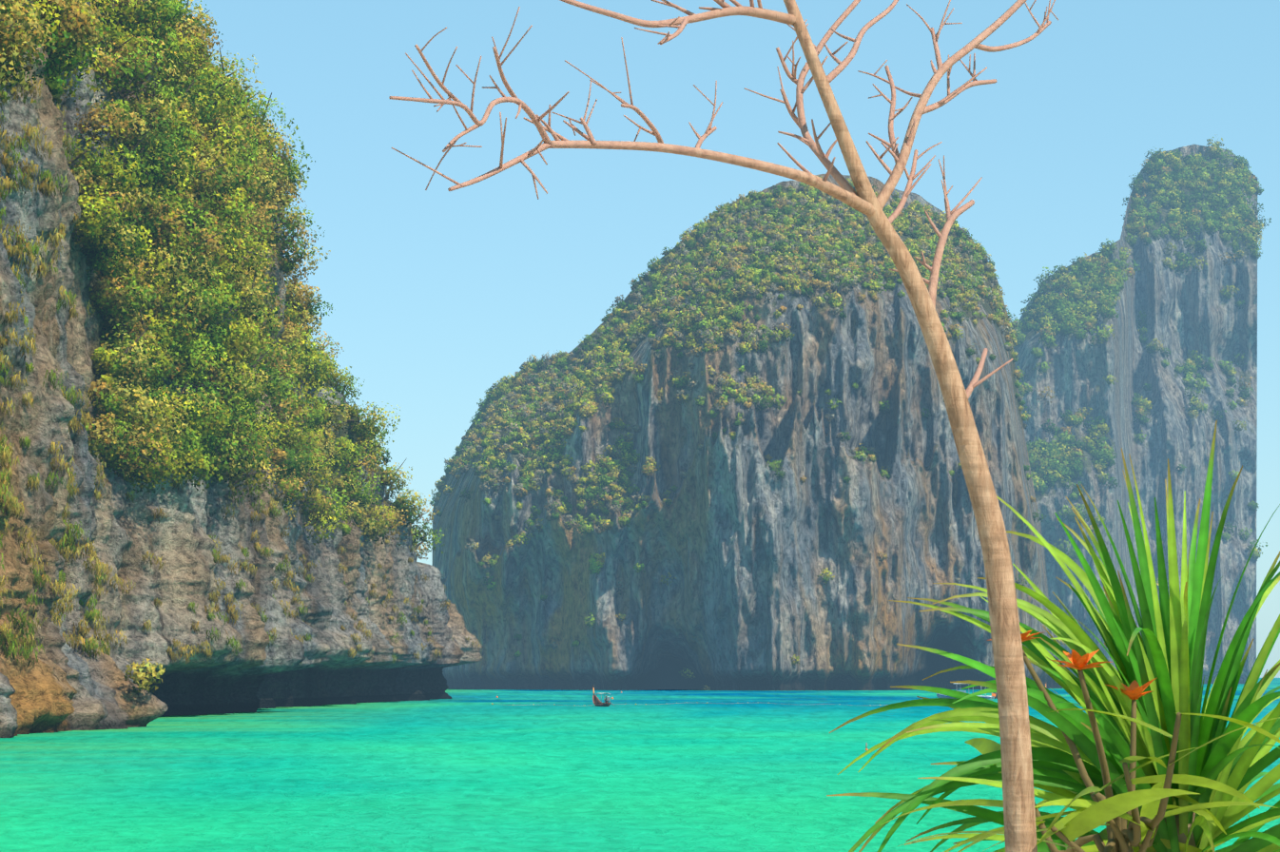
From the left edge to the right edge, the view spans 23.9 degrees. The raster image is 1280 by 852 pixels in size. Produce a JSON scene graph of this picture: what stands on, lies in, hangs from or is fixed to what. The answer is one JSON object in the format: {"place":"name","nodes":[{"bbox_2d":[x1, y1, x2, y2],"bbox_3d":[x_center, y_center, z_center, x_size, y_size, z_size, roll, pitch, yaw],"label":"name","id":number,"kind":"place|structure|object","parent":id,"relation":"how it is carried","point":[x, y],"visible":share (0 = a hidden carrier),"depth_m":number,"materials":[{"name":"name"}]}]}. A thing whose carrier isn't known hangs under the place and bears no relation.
{"place":"outdoors","nodes":[
{"label":"outdoors","id":0,"kind":"place"},
{"bbox_2d":[0,678,1279,851],"bbox_3d":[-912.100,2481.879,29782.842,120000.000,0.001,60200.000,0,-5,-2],"label":"sea water","id":1,"kind":"structure","parent":0,"point":[468,770],"depth_m":91.13,"materials":[{"name":"teal liquid"}]},
{"bbox_2d":[0,0,483,737],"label":"headland cliff","id":2,"kind":"structure","parent":1,"relation":"on","point":[59,685],"depth_m":223.12,"materials":[{"name":"grey stone"}]},
{"bbox_2d":[0,0,444,696],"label":"headland trees","id":3,"kind":"object","parent":2,"relation":"on","point":[190,289],"visible":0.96,"depth_m":232.84,"materials":[{"name":"green plant"}]},
{"bbox_2d":[0,63,479,668],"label":"headland tufts","id":4,"kind":"object","parent":2,"relation":"on","point":[6,452],"visible":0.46,"depth_m":180.41,"materials":[{"name":"green plant"}]},
{"bbox_2d":[592,687,612,706],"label":"longtail boat","id":5,"kind":"object","parent":1,"relation":"on","point":[597,702],"visible":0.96,"depth_m":315.38,"materials":[{"name":"red"}]},
{"bbox_2d":[432,174,1062,690],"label":"rock cliff","id":6,"kind":"structure","parent":1,"relation":"on","point":[741,543],"depth_m":733.94,"materials":[{"name":"grey stone"}]},
{"bbox_2d":[429,172,1065,690],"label":"island trees","id":7,"kind":"object","parent":6,"relation":"on","point":[797,260],"visible":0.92,"depth_m":767.41,"materials":[{"name":"green plant"}]},
{"bbox_2d":[491,702,1079,705],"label":"buoys","id":8,"kind":"object","parent":1,"relation":"on","point":[676,703],"visible":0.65,"depth_m":336.90,"materials":[{"name":"beige plastic"}]},
{"bbox_2d":[936,682,997,698],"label":"speedboat","id":9,"kind":"object","parent":1,"relation":"on","point":[939,695],"visible":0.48,"depth_m":425.11,"materials":[{"name":"white plastic"}]},
{"bbox_2d":[1012,144,1257,683],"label":"rock cliff","id":10,"kind":"structure","parent":1,"relation":"on","point":[1192,309],"depth_m":1383.84,"materials":[{"name":"grey stone"}]},
{"bbox_2d":[1008,134,1271,674],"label":"island trees","id":11,"kind":"object","parent":10,"relation":"on","point":[1061,307],"visible":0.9,"depth_m":1395.19,"materials":[{"name":"green plant"}]},
{"bbox_2d":[177,0,1279,678],"label":"sky","id":12,"kind":"structure","parent":0,"point":[437,295],"materials":[{"name":"blue"}]},
{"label":"beach sand","id":13,"kind":"structure","parent":0,"visible":0},
{"bbox_2d":[388,0,1058,851],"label":"bare tree","id":14,"kind":"object","parent":13,"relation":"on","point":[1018,801],"visible":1,"depth_m":4.00,"materials":[{"name":"brown plant"}]},
{"bbox_2d":[826,420,1279,851],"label":"pandanus","id":15,"kind":"object","parent":13,"relation":"on","point":[1167,650],"visible":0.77,"depth_m":4.40,"materials":[{"name":"green plant"}]},
{"bbox_2d":[880,629,1279,851],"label":"flowering plant","id":16,"kind":"object","parent":13,"relation":"on","point":[1116,813],"visible":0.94,"depth_m":4.13,"materials":[{"name":"green plant"}]}
]}

